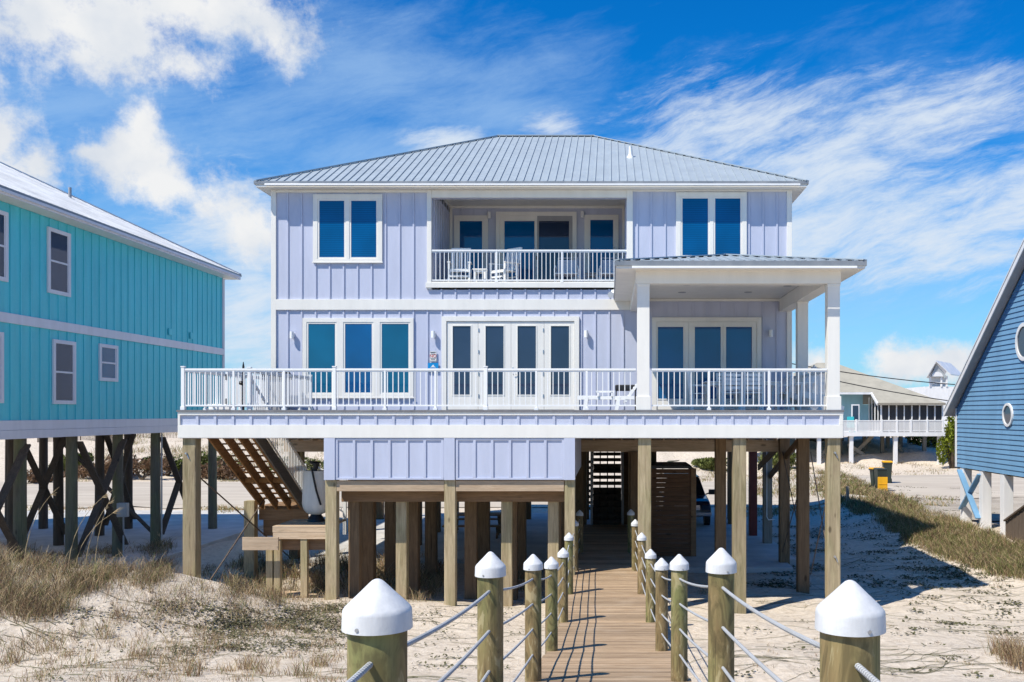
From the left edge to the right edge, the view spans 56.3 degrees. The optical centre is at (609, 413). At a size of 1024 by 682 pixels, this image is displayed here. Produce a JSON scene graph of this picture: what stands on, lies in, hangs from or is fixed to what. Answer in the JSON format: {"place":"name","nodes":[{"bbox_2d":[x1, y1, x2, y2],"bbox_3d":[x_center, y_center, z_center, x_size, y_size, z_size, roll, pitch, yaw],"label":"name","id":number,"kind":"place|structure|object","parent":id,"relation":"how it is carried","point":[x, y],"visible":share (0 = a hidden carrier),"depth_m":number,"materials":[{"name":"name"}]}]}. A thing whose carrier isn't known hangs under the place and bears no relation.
{"place":"outdoors","nodes":[
{"label":"outdoors","id":0,"kind":"place"},
{"bbox_2d":[262,372,291,409],"bbox_3d":[-9.505,-0.638,27.050,0.679,1.136,0.573,0,0,0],"label":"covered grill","id":1,"kind":"object","parent":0,"point":[277,408],"visible":0.21,"depth_m":26.80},
{"bbox_2d":[0,432,1023,681],"bbox_3d":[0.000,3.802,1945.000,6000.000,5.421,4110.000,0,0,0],"label":"ground","id":2,"kind":"structure","parent":0,"point":[790,612],"depth_m":19.45,"materials":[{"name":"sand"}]},
{"bbox_2d":[27,469,52,482],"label":"dune shrub","id":3,"kind":"object","parent":2,"relation":"on","point":[31,478],"visible":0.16,"depth_m":59.40,"materials":[{"name":"brown plant"}]},
{"bbox_2d":[68,490,112,570],"bbox_3d":[-10.467,2.392,19.103,0.912,1.678,0.072,0,0,0],"label":"grass stalk","id":4,"kind":"object","parent":2,"relation":"on","point":[104,496],"depth_m":19.09,"materials":[{"name":"plant"}]},
{"bbox_2d":[64,462,133,478],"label":"dune shrub","id":5,"kind":"object","parent":2,"relation":"on","point":[81,469],"visible":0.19,"depth_m":63.20,"materials":[{"name":"brown plant"}]},
{"bbox_2d":[74,507,124,571],"bbox_3d":[-10.177,2.574,18.894,1.011,1.404,0.069,0,0,0],"label":"grass stalk","id":6,"kind":"object","parent":2,"relation":"on","point":[114,512],"depth_m":18.90,"materials":[{"name":"plant"}]},
{"bbox_2d":[0,162,241,567],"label":"teal house","id":7,"kind":"structure","parent":2,"relation":"on","point":[110,323],"depth_m":27.74,"materials":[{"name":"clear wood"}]},
{"bbox_2d":[0,332,3,402],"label":"window","id":8,"kind":"structure","parent":7,"relation":"in","point":[1,333],"depth_m":22.85,"materials":[{"name":"white glass"}]},
{"bbox_2d":[0,210,8,281],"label":"window","id":9,"kind":"structure","parent":7,"relation":"in","point":[4,216],"depth_m":22.97,"materials":[{"name":"white glass"}]},
{"bbox_2d":[47,226,70,296],"bbox_3d":[-14.675,-4.010,25.260,0.049,1.720,1.040,0,0,0],"label":"window","id":10,"kind":"structure","parent":7,"relation":"in","point":[58,241],"depth_m":25.23,"materials":[{"name":"grey glass"}]},
{"bbox_2d":[52,339,75,403],"bbox_3d":[-14.675,-1.095,25.500,0.049,1.710,1.060,0,0,0],"label":"window","id":11,"kind":"structure","parent":7,"relation":"in","point":[63,352],"depth_m":25.46,"materials":[{"name":"grey glass"}]},
{"bbox_2d":[98,343,117,381],"bbox_3d":[-14.675,-1.465,27.750,0.049,1.070,1.020,0,0,0],"label":"window","id":12,"kind":"structure","parent":7,"relation":"in","point":[107,354],"depth_m":27.69,"materials":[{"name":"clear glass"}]},
{"bbox_2d":[0,510,262,570],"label":"concrete slab","id":13,"kind":"structure","parent":2,"relation":"on","point":[230,526],"depth_m":34.04,"materials":[{"name":"concrete"}]},
{"bbox_2d":[104,453,170,479],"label":"dune shrub","id":14,"kind":"object","parent":2,"relation":"on","point":[137,465],"visible":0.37,"depth_m":62.99,"materials":[{"name":"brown plant"}]},
{"bbox_2d":[139,455,182,475],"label":"dune shrub","id":15,"kind":"object","parent":2,"relation":"on","point":[179,463],"visible":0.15,"depth_m":65.24,"materials":[{"name":"green plant"}]},
{"bbox_2d":[201,450,241,467],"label":"dune shrub","id":16,"kind":"object","parent":2,"relation":"on","point":[204,459],"visible":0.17,"depth_m":66.23,"materials":[{"name":"green plant"}]},
{"bbox_2d":[201,458,245,479],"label":"dune shrub","id":17,"kind":"object","parent":2,"relation":"on","point":[225,470],"visible":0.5,"depth_m":62.90,"materials":[{"name":"brown plant"}]},
{"bbox_2d":[0,535,524,625],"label":"dune grass","id":18,"kind":"structure","parent":2,"relation":"on","point":[11,596],"depth_m":19.32,"materials":[{"name":"plant"}]},
{"bbox_2d":[0,586,541,681],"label":"creeping plants","id":19,"kind":"object","parent":2,"relation":"on","point":[275,623],"visible":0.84,"depth_m":17.99,"materials":[{"name":"plant"}]},
{"bbox_2d":[242,519,345,597],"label":"timber platform","id":20,"kind":"structure","parent":2,"relation":"on","point":[304,536],"depth_m":22.32,"materials":[{"name":"brown wood"}]},
{"bbox_2d":[302,461,324,521],"bbox_3d":[-7.223,1.913,23.267,0.673,1.497,0.604,0,0,0],"label":"upright hull","id":21,"kind":"object","parent":20,"relation":"on","point":[313,494],"visible":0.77,"depth_m":23.08,"materials":[{"name":"plastic"}]},
{"bbox_2d":[267,456,323,474],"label":"dune shrub","id":22,"kind":"object","parent":2,"relation":"on","point":[311,465],"visible":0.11,"depth_m":64.20,"materials":[{"name":"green plant"}]},
{"bbox_2d":[283,590,317,597],"bbox_3d":[-7.529,4.424,22.850,0.944,0.217,0.300,0,0,19],"label":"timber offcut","id":23,"kind":"object","parent":2,"relation":"on","point":[298,594],"visible":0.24,"depth_m":22.75,"materials":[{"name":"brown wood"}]},
{"bbox_2d":[0,574,1023,681],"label":"grass tuft","id":24,"kind":"object","parent":2,"relation":"on","point":[1011,652],"visible":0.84,"depth_m":16.08,"materials":[{"name":"plant"}]},
{"bbox_2d":[176,135,866,613],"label":"beach house","id":25,"kind":"structure","parent":2,"relation":"on","point":[372,307],"depth_m":27.51,"materials":[{"name":"wood"}]},
{"bbox_2d":[208,404,236,409],"bbox_3d":[-9.596,-0.145,23.500,0.580,0.149,0.440,0,0,0],"label":"storage box","id":26,"kind":"object","parent":25,"relation":"on","point":[219,408],"visible":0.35,"depth_m":23.30,"materials":[{"name":"white plastic"}]},
{"bbox_2d":[239,362,244,409],"bbox_3d":[-9.015,-0.661,23.200,0.144,1.183,0.136,0,0,0],"label":"black pole","id":27,"kind":"object","parent":25,"relation":"attached to","point":[241,383],"visible":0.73,"depth_m":23.18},
{"bbox_2d":[312,194,382,262],"bbox_3d":[-7.615,-5.353,27.532,2.047,1.994,0.074,0,0,0],"label":"window","id":28,"kind":"structure","parent":25,"relation":"in","point":[347,228],"depth_m":27.53,"materials":[{"name":"blue glass"}]},
{"bbox_2d":[302,318,413,397],"bbox_3d":[-7.312,-1.593,27.532,3.260,2.329,0.074,0,0,0],"label":"window","id":29,"kind":"structure","parent":25,"relation":"in","point":[326,342],"depth_m":27.53,"materials":[{"name":"teal glass"}]},
{"bbox_2d":[430,351,435,361],"bbox_3d":[-5.135,-1.640,27.526,0.191,0.303,0.021,0,0,0],"label":"wall sign","id":30,"kind":"object","parent":25,"relation":"attached to","point":[432,356],"visible":1,"depth_m":27.52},
{"bbox_2d":[447,248,471,281],"bbox_3d":[-4.457,-4.391,28.190,0.690,1.160,1.112,0,0,-4],"label":"rocking chair","id":31,"kind":"object","parent":25,"relation":"on","point":[456,270],"visible":0.59,"depth_m":28.38,"materials":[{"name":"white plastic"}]},
{"bbox_2d":[447,321,477,409],"bbox_3d":[-4.283,-1.380,27.537,0.906,2.560,0.062,0,0,0],"label":"french door","id":32,"kind":"structure","parent":25,"relation":"in","point":[462,336],"depth_m":27.52,"materials":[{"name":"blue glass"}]},
{"bbox_2d":[453,215,487,281],"bbox_3d":[-4.487,-5.308,30.632,1.134,2.151,0.074,0,0,0],"label":"window","id":33,"kind":"structure","parent":25,"relation":"in","point":[470,231],"depth_m":30.63,"materials":[{"name":"blue glass"}]},
{"bbox_2d":[472,269,487,281],"bbox_3d":[-3.843,-4.030,28.114,0.420,0.450,0.408,0,0,0],"label":"side table","id":34,"kind":"object","parent":25,"relation":"on","point":[475,272],"visible":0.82,"depth_m":27.94,"materials":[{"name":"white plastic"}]},
{"bbox_2d":[478,321,510,409],"bbox_3d":[-3.349,-1.380,27.534,0.949,2.560,0.068,0,0,0],"label":"french door","id":35,"kind":"structure","parent":25,"relation":"in","point":[494,337],"depth_m":27.52,"materials":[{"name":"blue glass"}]},
{"bbox_2d":[486,247,525,281],"bbox_3d":[-3.106,-4.391,28.275,0.690,1.160,1.112,0,0,38],"label":"rocking chair","id":36,"kind":"object","parent":25,"relation":"on","point":[506,267],"visible":0.54,"depth_m":28.30,"materials":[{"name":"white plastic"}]},
{"bbox_2d":[500,216,536,281],"bbox_3d":[-2.948,-5.097,30.637,1.194,2.544,0.062,0,0,0],"label":"sliding door","id":37,"kind":"structure","parent":25,"relation":"in","point":[515,231],"depth_m":30.63,"materials":[{"name":"blue glass"}]},
{"bbox_2d":[511,321,543,409],"bbox_3d":[-2.391,-1.380,27.514,0.952,2.560,0.109,0,0,0],"label":"french door","id":38,"kind":"structure","parent":25,"relation":"in","point":[527,337],"depth_m":27.52,"materials":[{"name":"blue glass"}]},
{"bbox_2d":[536,216,571,281],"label":"sliding door","id":39,"kind":"structure","parent":25,"relation":"in","point":[553,232],"depth_m":30.63,"materials":[{"name":"blue glass"}]},
{"bbox_2d":[544,321,573,409],"bbox_3d":[-1.472,-1.380,27.537,0.871,2.560,0.062,0,0,0],"label":"french door","id":40,"kind":"structure","parent":25,"relation":"in","point":[558,335],"depth_m":27.52,"materials":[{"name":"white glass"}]},
{"bbox_2d":[554,258,578,281],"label":"chair","id":41,"kind":"object","parent":25,"relation":"on","point":[569,268],"visible":0.68,"depth_m":29.12,"materials":[{"name":"white plastic"}]},
{"bbox_2d":[585,272,597,281],"bbox_3d":[-0.578,-4.030,28.894,0.420,0.450,0.408,0,0,0],"label":"side table","id":42,"kind":"object","parent":25,"relation":"on","point":[595,274],"visible":0.6,"depth_m":28.72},
{"bbox_2d":[584,215,618,281],"bbox_3d":[-0.274,-5.318,30.632,1.144,2.171,0.074,0,0,0],"label":"window","id":43,"kind":"structure","parent":25,"relation":"in","point":[601,232],"depth_m":30.63,"materials":[{"name":"blue glass"}]},
{"bbox_2d":[577,383,636,409],"bbox_3d":[-0.012,-0.465,24.200,1.622,0.807,0.740,0,0,0],"label":"sun lounger","id":44,"kind":"object","parent":25,"relation":"on","point":[627,398],"visible":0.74,"depth_m":23.88,"materials":[{"name":"white plastic"}]},
{"bbox_2d":[599,258,620,281],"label":"chair","id":45,"kind":"object","parent":25,"relation":"on","point":[612,267],"visible":0.45,"depth_m":29.14,"materials":[{"name":"white plastic"}]},
{"bbox_2d":[657,322,687,409],"bbox_3d":[1.817,-1.372,27.537,0.925,2.543,0.062,0,0,0],"label":"sliding door","id":46,"kind":"structure","parent":25,"relation":"in","point":[672,337],"depth_m":27.53,"materials":[{"name":"blue glass"}]},
{"bbox_2d":[686,370,710,409],"bbox_3d":[2.287,-0.581,24.500,0.585,1.025,0.570,0,0,0],"label":"dining chair","id":47,"kind":"object","parent":25,"relation":"on","point":[689,384],"visible":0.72,"depth_m":24.26,"materials":[{"name":"white plastic"}]},
{"bbox_2d":[689,322,722,409],"bbox_3d":[2.784,-1.372,27.537,0.998,2.543,0.062,0,0,0],"label":"sliding door","id":48,"kind":"structure","parent":25,"relation":"in","point":[705,338],"depth_m":27.53,"materials":[{"name":"blue glass"}]},
{"bbox_2d":[676,192,746,257],"bbox_3d":[2.944,-5.411,27.532,2.089,2.000,0.074,0,0,0],"label":"window","id":49,"kind":"structure","parent":25,"relation":"in","point":[707,223],"depth_m":27.53,"materials":[{"name":"blue glass"}]},
{"bbox_2d":[690,322,756,409],"bbox_3d":[3.288,-1.372,27.532,1.945,2.543,0.073,0,0,0],"label":"sliding door","id":50,"kind":"structure","parent":25,"relation":"in","point":[739,338],"depth_m":27.53,"materials":[{"name":"blue glass"}]},
{"bbox_2d":[715,373,737,409],"bbox_3d":[3.145,-0.581,25.532,0.570,1.025,0.585,0,0,0],"label":"dining chair","id":51,"kind":"object","parent":25,"relation":"on","point":[717,396],"visible":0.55,"depth_m":25.71,"materials":[{"name":"white plastic"}]},
{"bbox_2d":[720,370,742,409],"bbox_3d":[3.040,-0.581,23.718,0.570,1.025,0.585,0,0,0],"label":"dining chair","id":52,"kind":"object","parent":25,"relation":"on","point":[739,392],"visible":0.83,"depth_m":23.50,"materials":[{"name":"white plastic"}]},
{"bbox_2d":[703,381,780,409],"bbox_3d":[3.395,-0.440,24.594,1.900,0.740,0.988,0,0,0],"label":"dining table","id":53,"kind":"object","parent":25,"relation":"on","point":[716,383],"visible":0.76,"depth_m":24.13,"materials":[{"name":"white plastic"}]},
{"bbox_2d":[743,370,763,409],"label":"dining chair","id":54,"kind":"object","parent":25,"relation":"on","point":[759,387],"visible":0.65,"depth_m":23.50,"materials":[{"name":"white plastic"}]},
{"bbox_2d":[745,373,761,409],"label":"dining chair","id":55,"kind":"object","parent":25,"relation":"on","point":[754,390],"visible":0.19,"depth_m":25.71,"materials":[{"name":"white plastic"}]},
{"bbox_2d":[767,372,791,409],"bbox_3d":[4.411,-0.581,24.600,0.585,1.025,0.570,0,0,0],"label":"dining chair","id":56,"kind":"object","parent":25,"relation":"on","point":[785,393],"visible":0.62,"depth_m":24.34,"materials":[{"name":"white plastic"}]},
{"bbox_2d":[775,365,823,409],"bbox_3d":[5.070,-0.660,25.429,1.166,1.268,0.907,0,0,-15],"label":"adirondack chair","id":57,"kind":"object","parent":25,"relation":"on","point":[795,396],"visible":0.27,"depth_m":25.50,"materials":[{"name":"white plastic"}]},
{"bbox_2d":[796,382,844,409],"bbox_3d":[5.311,-0.660,23.980,1.166,1.268,0.907,0,0,10],"label":"adirondack chair","id":58,"kind":"object","parent":25,"relation":"on","point":[801,393],"visible":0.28,"depth_m":23.69,"materials":[{"name":"white plastic"}]},
{"bbox_2d":[258,513,795,572],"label":"concrete slab","id":59,"kind":"structure","parent":2,"relation":"on","point":[761,556],"depth_m":31.12,"materials":[{"name":"concrete"}]},
{"bbox_2d":[442,525,500,538],"bbox_3d":[-4.750,4.163,33.200,2.200,0.465,0.300,0,0,0],"label":"picnic bench","id":60,"kind":"object","parent":59,"relation":"on","point":[496,526],"visible":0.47,"depth_m":33.10,"materials":[{"name":"brown wood"}]},
{"bbox_2d":[457,512,500,534],"bbox_3d":[-4.800,4.017,34.300,2.200,0.775,0.800,0,0,0],"label":"picnic table","id":61,"kind":"object","parent":59,"relation":"on","point":[498,514],"visible":0.34,"depth_m":34.13,"materials":[{"name":"brown wood"}]},
{"bbox_2d":[651,462,695,555],"bbox_3d":[1.861,3.006,30.100,1.548,2.789,2.400,0,0,0],"label":"slatted enclosure","id":62,"kind":"object","parent":59,"relation":"on","point":[673,491],"visible":0.82,"depth_m":29.00,"materials":[{"name":"brown wood"}]},
{"bbox_2d":[657,473,713,524],"bbox_3d":[2.950,3.465,38.625,2.440,1.830,4.850,0,0,0],"label":"parked car","id":63,"kind":"object","parent":59,"relation":"on","point":[703,507],"visible":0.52,"depth_m":36.79,"materials":[{"name":"paint"}]},
{"bbox_2d":[544,557,558,653],"bbox_3d":[-0.791,3.085,12.820,0.201,2.290,0.201,0,0,0],"label":"boardwalk post","id":64,"kind":"object","parent":2,"relation":"on","point":[551,565],"visible":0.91,"depth_m":12.75,"materials":[{"name":"brown wood"}]},
{"bbox_2d":[575,520,578,570],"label":"boardwalk post","id":65,"kind":"object","parent":2,"relation":"on","point":[576,544],"visible":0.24,"depth_m":22.23,"materials":[{"name":"brown wood"}]},
{"bbox_2d":[526,524,690,681],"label":"boardwalk","id":66,"kind":"structure","parent":2,"relation":"on","point":[606,632],"depth_m":15.57,"materials":[{"name":"brown wood"}]},
{"bbox_2d":[341,579,412,681],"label":"boardwalk post","id":67,"kind":"object","parent":66,"relation":"on","point":[377,622],"visible":1,"depth_m":2.91,"materials":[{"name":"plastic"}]},
{"bbox_2d":[475,551,505,681],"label":"boardwalk post","id":68,"kind":"object","parent":66,"relation":"on","point":[490,570],"visible":1,"depth_m":6.05,"materials":[{"name":"brown wood"}]},
{"bbox_2d":[346,519,579,681],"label":"rope","id":69,"kind":"object","parent":68,"relation":"attached to","point":[362,671],"visible":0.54,"depth_m":4.08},
{"bbox_2d":[437,529,579,681],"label":"rope","id":70,"kind":"object","parent":68,"relation":"attached to","point":[460,661],"visible":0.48,"depth_m":5.30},
{"bbox_2d":[480,538,579,681],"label":"rope","id":71,"kind":"object","parent":68,"relation":"attached to","point":[505,656],"visible":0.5,"depth_m":7.93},
{"bbox_2d":[512,548,579,681],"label":"rope","id":72,"kind":"object","parent":68,"relation":"attached to","point":[522,669],"visible":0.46,"depth_m":9.15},
{"bbox_2d":[523,554,542,681],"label":"boardwalk post","id":73,"kind":"object","parent":66,"relation":"on","point":[533,566],"visible":0.98,"depth_m":9.60,"materials":[{"name":"brown wood"}]},
{"bbox_2d":[557,548,568,625],"bbox_3d":[-0.799,3.489,16.200,0.201,2.377,0.201,0,0,0],"label":"boardwalk post","id":74,"kind":"object","parent":66,"relation":"on","point":[562,554],"visible":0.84,"depth_m":16.13,"materials":[{"name":"brown wood"}]},
{"bbox_2d":[564,533,573,594],"bbox_3d":[-0.838,3.720,19.400,0.201,2.551,0.201,0,0,0],"label":"boardwalk post","id":75,"kind":"object","parent":66,"relation":"attached to","point":[568,538],"visible":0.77,"depth_m":19.32,"materials":[{"name":"brown wood"}]},
{"bbox_2d":[576,510,582,552],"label":"boardwalk post","id":76,"kind":"object","parent":66,"relation":"attached to","point":[579,514],"visible":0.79,"depth_m":25.12,"materials":[{"name":"brown wood"}]},
{"bbox_2d":[631,519,637,570],"bbox_3d":[0.595,3.790,22.300,0.201,2.585,0.201,0,0,0],"label":"boardwalk post","id":77,"kind":"object","parent":66,"relation":"on","point":[634,524],"visible":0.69,"depth_m":22.23,"materials":[{"name":"brown wood"}]},
{"bbox_2d":[637,533,646,594],"bbox_3d":[0.649,3.721,19.400,0.201,2.553,0.201,0,0,0],"label":"boardwalk post","id":78,"kind":"object","parent":66,"relation":"attached to","point":[641,538],"visible":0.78,"depth_m":19.33,"materials":[{"name":"brown wood"}]},
{"bbox_2d":[645,549,655,622],"bbox_3d":[0.694,3.492,16.200,0.201,2.339,0.201,0,0,0],"label":"boardwalk post","id":79,"kind":"object","parent":66,"relation":"on","point":[650,555],"visible":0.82,"depth_m":16.12,"materials":[{"name":"brown wood"}]},
{"bbox_2d":[669,554,688,681],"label":"boardwalk post","id":80,"kind":"object","parent":66,"relation":"on","point":[679,566],"visible":0.99,"depth_m":9.60,"materials":[{"name":"brown wood"}]},
{"bbox_2d":[706,548,736,681],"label":"boardwalk post","id":81,"kind":"object","parent":66,"relation":"on","point":[721,566],"visible":1,"depth_m":6.05,"materials":[{"name":"brown wood"}]},
{"bbox_2d":[631,549,701,681],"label":"rope","id":82,"kind":"object","parent":81,"relation":"attached to","point":[690,669],"visible":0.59,"depth_m":9.30,"materials":[{"name":"fabric"}]},
{"bbox_2d":[631,539,734,681],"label":"rope","id":83,"kind":"object","parent":81,"relation":"attached to","point":[729,676],"visible":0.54,"depth_m":7.89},
{"bbox_2d":[631,529,782,681],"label":"rope","id":84,"kind":"object","parent":81,"relation":"attached to","point":[769,672],"visible":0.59,"depth_m":5.23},
{"bbox_2d":[631,520,880,681],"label":"rope","id":85,"kind":"object","parent":81,"relation":"attached to","point":[865,672],"visible":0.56,"depth_m":4.07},
{"bbox_2d":[815,580,885,681],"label":"boardwalk post","id":86,"kind":"object","parent":66,"relation":"on","point":[850,621],"visible":1,"depth_m":2.91,"materials":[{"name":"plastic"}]},
{"bbox_2d":[627,509,634,552],"bbox_3d":[0.554,3.802,25.200,0.201,2.496,0.201,0,0,0],"label":"boardwalk post","id":87,"kind":"object","parent":2,"relation":"on","point":[630,513],"visible":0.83,"depth_m":25.12,"materials":[{"name":"brown wood"}]},
{"bbox_2d":[654,558,668,650],"bbox_3d":[0.698,3.093,12.820,0.201,2.272,0.201,0,0,0],"label":"boardwalk post","id":88,"kind":"object","parent":2,"relation":"on","point":[661,566],"visible":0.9,"depth_m":12.75,"materials":[{"name":"brown wood"}]},
{"bbox_2d":[691,457,726,470],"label":"dune shrub","id":89,"kind":"object","parent":2,"relation":"on","point":[705,463],"visible":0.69,"depth_m":67.56,"materials":[{"name":"green plant"}]},
{"bbox_2d":[758,452,795,470],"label":"dune shrub","id":90,"kind":"object","parent":2,"relation":"on","point":[775,459],"visible":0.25,"depth_m":64.76,"materials":[{"name":"green plant"}]},
{"bbox_2d":[688,485,1023,681],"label":"creeping plants","id":91,"kind":"object","parent":2,"relation":"on","point":[873,585],"visible":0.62,"depth_m":24.16,"materials":[{"name":"plant"}]},
{"bbox_2d":[792,363,945,464],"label":"screened house","id":92,"kind":"structure","parent":2,"relation":"on","point":[896,417],"depth_m":68.06,"materials":[{"name":"beige wood"}]},
{"bbox_2d":[851,404,859,419],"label":"screen door","id":93,"kind":"structure","parent":92,"relation":"in","point":[852,405],"depth_m":68.90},
{"bbox_2d":[905,429,948,447],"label":"palmetto","id":94,"kind":"object","parent":2,"relation":"on","point":[918,439],"visible":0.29,"depth_m":74.04,"materials":[{"name":"green plant"}]},
{"bbox_2d":[906,360,960,429],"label":"tower house","id":95,"kind":"structure","parent":2,"relation":"on","point":[938,371],"depth_m":92.00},
{"bbox_2d":[936,416,959,467],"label":"bright shrub","id":96,"kind":"object","parent":2,"relation":"on","point":[949,452],"visible":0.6,"depth_m":65.54,"materials":[{"name":"plant"}]},
{"bbox_2d":[943,239,1023,534],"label":"blue house","id":97,"kind":"structure","parent":2,"relation":"on","point":[984,405],"depth_m":32.02,"materials":[{"name":"wood"}]},
{"bbox_2d":[1002,403,1013,426],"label":"round window","id":98,"kind":"structure","parent":97,"relation":"in","point":[1007,412],"depth_m":30.98,"materials":[{"name":"white glass"}]},
{"bbox_2d":[1015,322,1023,360],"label":"round window","id":99,"kind":"structure","parent":97,"relation":"in","point":[1019,338],"depth_m":30.00,"materials":[{"name":"white glass"}]},
{"bbox_2d":[1003,505,1023,543],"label":"board fence","id":100,"kind":"object","parent":2,"relation":"on","point":[1014,525],"visible":0.63,"depth_m":29.57,"materials":[{"name":"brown wood"}]},
{"bbox_2d":[0,475,1023,508],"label":"road","id":101,"kind":"structure","parent":0,"point":[234,494],"depth_m":51.78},
{"bbox_2d":[868,467,881,488],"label":"wheelie bin","id":102,"kind":"object","parent":101,"relation":"on","point":[872,476],"visible":0.41,"depth_m":49.92,"materials":[{"name":"grey plastic"}]},
{"bbox_2d":[873,468,887,489],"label":"wheelie bin","id":103,"kind":"object","parent":101,"relation":"on","point":[881,478],"visible":0.79,"depth_m":48.70,"materials":[{"name":"plastic"}]},
{"bbox_2d":[882,461,892,482],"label":"wheelie bin","id":104,"kind":"object","parent":101,"relation":"on","point":[887,465],"visible":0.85,"depth_m":54.22,"materials":[{"name":"plastic"}]},
{"bbox_2d":[0,0,1023,409],"label":"sky","id":105,"kind":"structure","parent":0,"point":[903,120],"materials":[{"name":"blue"}]},
{"bbox_2d":[615,385,636,409],"bbox_3d":[0.443,-0.430,26.600,0.600,0.720,0.400,0,0,0],"label":"charcoal grill","id":106,"kind":"object","parent":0,"point":[627,387],"visible":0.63,"depth_m":26.40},
{"bbox_2d":[792,370,947,400],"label":"power line","id":107,"kind":"object","parent":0,"point":[892,391],"visible":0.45,"depth_m":57.84,"materials":[{"name":"black metal"}]},
{"bbox_2d":[792,363,954,384],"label":"power line","id":108,"kind":"object","parent":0,"point":[890,378],"visible":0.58,"depth_m":57.80,"materials":[{"name":"black metal"}]},
{"bbox_2d":[747,469,1023,588],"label":"bank grass","id":109,"kind":"structure","parent":0,"point":[991,551],"depth_m":31.77,"materials":[{"name":"plant"}]},
{"bbox_2d":[907,497,1023,520],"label":"driveway","id":110,"kind":"structure","parent":0,"point":[1018,502],"depth_m":41.31,"materials":[{"name":"concrete"}]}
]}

